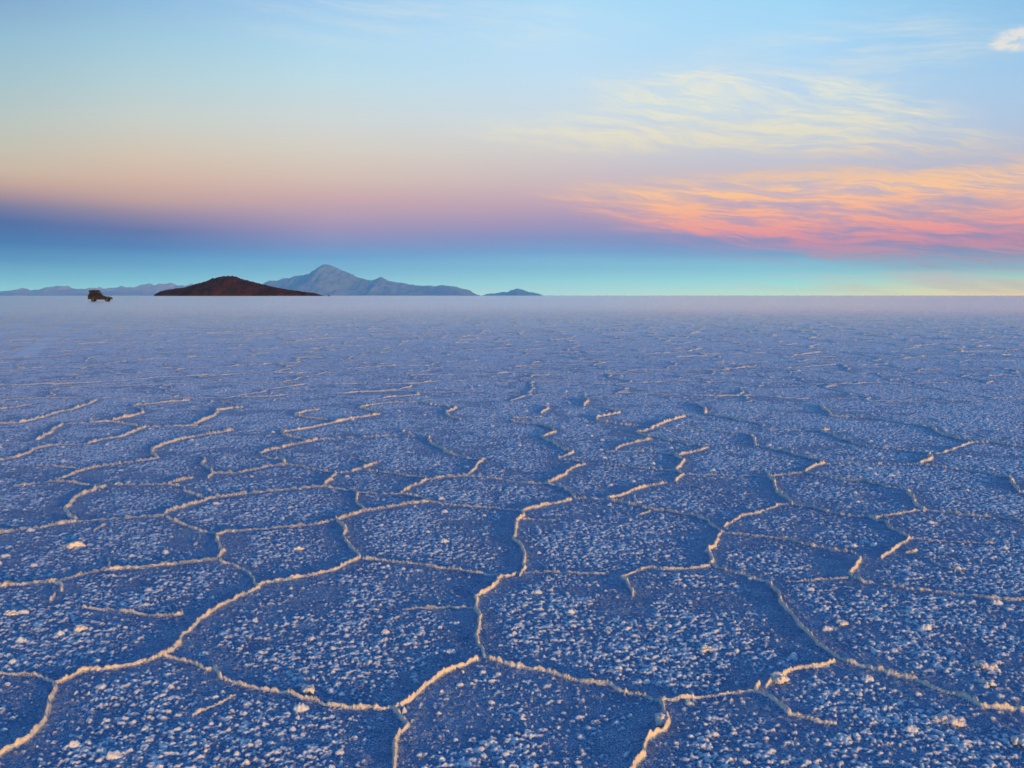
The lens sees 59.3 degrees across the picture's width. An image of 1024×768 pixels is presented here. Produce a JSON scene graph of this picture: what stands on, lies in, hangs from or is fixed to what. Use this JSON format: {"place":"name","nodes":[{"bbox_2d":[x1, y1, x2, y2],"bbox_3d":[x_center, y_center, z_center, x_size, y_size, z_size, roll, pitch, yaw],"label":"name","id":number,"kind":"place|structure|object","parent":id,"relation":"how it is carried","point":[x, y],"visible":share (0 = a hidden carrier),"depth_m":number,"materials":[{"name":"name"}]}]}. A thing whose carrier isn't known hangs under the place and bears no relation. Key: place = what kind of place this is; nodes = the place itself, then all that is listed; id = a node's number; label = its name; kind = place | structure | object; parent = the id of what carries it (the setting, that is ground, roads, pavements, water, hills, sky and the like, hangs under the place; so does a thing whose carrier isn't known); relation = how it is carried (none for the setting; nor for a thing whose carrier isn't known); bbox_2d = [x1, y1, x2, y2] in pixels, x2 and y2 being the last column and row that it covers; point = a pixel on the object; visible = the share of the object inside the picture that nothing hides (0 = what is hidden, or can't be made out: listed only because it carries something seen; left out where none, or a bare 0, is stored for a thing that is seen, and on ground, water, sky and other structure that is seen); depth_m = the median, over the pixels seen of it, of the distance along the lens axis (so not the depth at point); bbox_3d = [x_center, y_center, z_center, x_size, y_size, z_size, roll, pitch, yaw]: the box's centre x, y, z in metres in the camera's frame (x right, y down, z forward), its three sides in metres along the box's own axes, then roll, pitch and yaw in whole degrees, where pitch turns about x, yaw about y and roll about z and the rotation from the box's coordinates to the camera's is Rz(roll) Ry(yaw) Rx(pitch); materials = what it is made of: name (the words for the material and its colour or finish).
{"place":"outdoors","nodes":[
{"label":"outdoors","id":0,"kind":"place"},
{"bbox_2d":[0,283,193,295],"bbox_3d":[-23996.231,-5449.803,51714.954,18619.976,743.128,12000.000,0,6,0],"label":"hills","id":1,"kind":"structure","parent":0,"point":[149,289],"depth_m":49571.46,"materials":[{"name":"blue stone"}]},
{"bbox_2d":[154,276,322,295],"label":"island","id":2,"kind":"structure","parent":0,"point":[227,286],"depth_m":2922.26,"materials":[{"name":"brown stone"}]},
{"bbox_2d":[263,264,479,295],"bbox_3d":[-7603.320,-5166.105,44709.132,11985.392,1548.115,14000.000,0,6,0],"label":"mountain","id":3,"kind":"structure","parent":0,"point":[326,280],"depth_m":42504.79,"materials":[{"name":"stone"}]},
{"bbox_2d":[0,296,1023,767],"bbox_3d":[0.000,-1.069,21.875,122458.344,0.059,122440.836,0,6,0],"label":"salt flat","id":4,"kind":"structure","parent":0,"point":[552,530],"depth_m":4.21,"materials":[{"name":"white"}]},
{"bbox_2d":[3,609,17,615],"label":"salt clump","id":5,"kind":"object","parent":4,"relation":"on","point":[13,612],"visible":1,"depth_m":3.11,"materials":[{"name":"white"}]},
{"bbox_2d":[66,541,85,548],"bbox_3d":[-1.921,0.707,3.960,0.077,0.039,0.058,-5,7,-40],"label":"salt clump","id":6,"kind":"object","parent":4,"relation":"on","point":[72,545],"visible":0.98,"depth_m":3.94,"materials":[{"name":"white"}]},
{"bbox_2d":[73,623,87,631],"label":"salt clump","id":7,"kind":"object","parent":4,"relation":"on","point":[80,628],"visible":1,"depth_m":2.96,"materials":[{"name":"white"}]},
{"bbox_2d":[88,292,112,300],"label":"off road car","id":8,"kind":"object","parent":4,"relation":"on","point":[94,296],"visible":1,"depth_m":167.77,"materials":[{"name":"brown metal"}]},
{"bbox_2d":[293,546,304,549],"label":"salt clump","id":9,"kind":"object","parent":4,"relation":"on","point":[298,548],"visible":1,"depth_m":3.90,"materials":[{"name":"white"}]},
{"bbox_2d":[300,684,314,694],"bbox_3d":[-0.569,0.852,2.505,0.040,0.033,0.050,-1,6,-14],"label":"salt clump","id":10,"kind":"object","parent":4,"relation":"on","point":[307,688],"visible":0.99,"depth_m":2.49,"materials":[{"name":"white"}]},
{"bbox_2d":[654,712,667,725],"bbox_3d":[0.386,0.866,2.321,0.037,0.039,0.042,1,6,10],"label":"salt clump","id":11,"kind":"object","parent":4,"relation":"on","point":[660,718],"visible":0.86,"depth_m":2.31,"materials":[{"name":"white"}]},
{"bbox_2d":[698,644,713,652],"bbox_3d":[0.605,0.824,2.798,0.048,0.026,0.037,1,6,15],"label":"salt clump","id":12,"kind":"object","parent":4,"relation":"on","point":[705,648],"visible":1,"depth_m":2.79,"materials":[{"name":"white"}]},
{"bbox_2d":[769,671,789,683],"bbox_3d":[0.765,0.843,2.579,0.049,0.033,0.050,-2,6,-23],"label":"salt clump","id":13,"kind":"object","parent":4,"relation":"on","point":[778,677],"visible":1,"depth_m":2.57,"materials":[{"name":"white"}]},
{"bbox_2d":[835,619,848,625],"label":"salt clump","id":14,"kind":"object","parent":4,"relation":"on","point":[841,622],"visible":1,"depth_m":3.02,"materials":[{"name":"white"}]},
{"bbox_2d":[930,713,968,727],"bbox_3d":[1.132,0.870,2.331,0.091,0.028,0.049,3,6,28],"label":"salt clump","id":15,"kind":"object","parent":4,"relation":"on","point":[950,719],"visible":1,"depth_m":2.32,"materials":[{"name":"white"}]},
{"bbox_2d":[971,659,1000,670],"bbox_3d":[1.404,0.836,2.668,0.080,0.029,0.046,4,7,38],"label":"salt clump","id":16,"kind":"object","parent":4,"relation":"on","point":[984,665],"visible":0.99,"depth_m":2.66,"materials":[{"name":"white"}]},
{"bbox_2d":[978,679,996,686],"bbox_3d":[1.351,0.850,2.558,0.051,0.022,0.028,5,7,40],"label":"salt clump","id":17,"kind":"object","parent":4,"relation":"on","point":[991,683],"visible":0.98,"depth_m":2.55,"materials":[{"name":"white"}]},
{"bbox_2d":[1011,734,1023,747],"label":"salt clump","id":18,"kind":"object","parent":4,"relation":"on","point":[1016,740],"visible":1,"depth_m":2.21,"materials":[{"name":"white"}]},
{"bbox_2d":[0,0,1023,295],"label":"sky","id":19,"kind":"structure","parent":0,"point":[481,147],"materials":[{"name":"blue"}]},
{"bbox_2d":[483,288,542,295],"bbox_3d":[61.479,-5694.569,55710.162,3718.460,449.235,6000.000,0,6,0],"label":"mountain","id":20,"kind":"structure","parent":0,"point":[517,292],"depth_m":54671.23,"materials":[{"name":"blue stone"}]}
]}

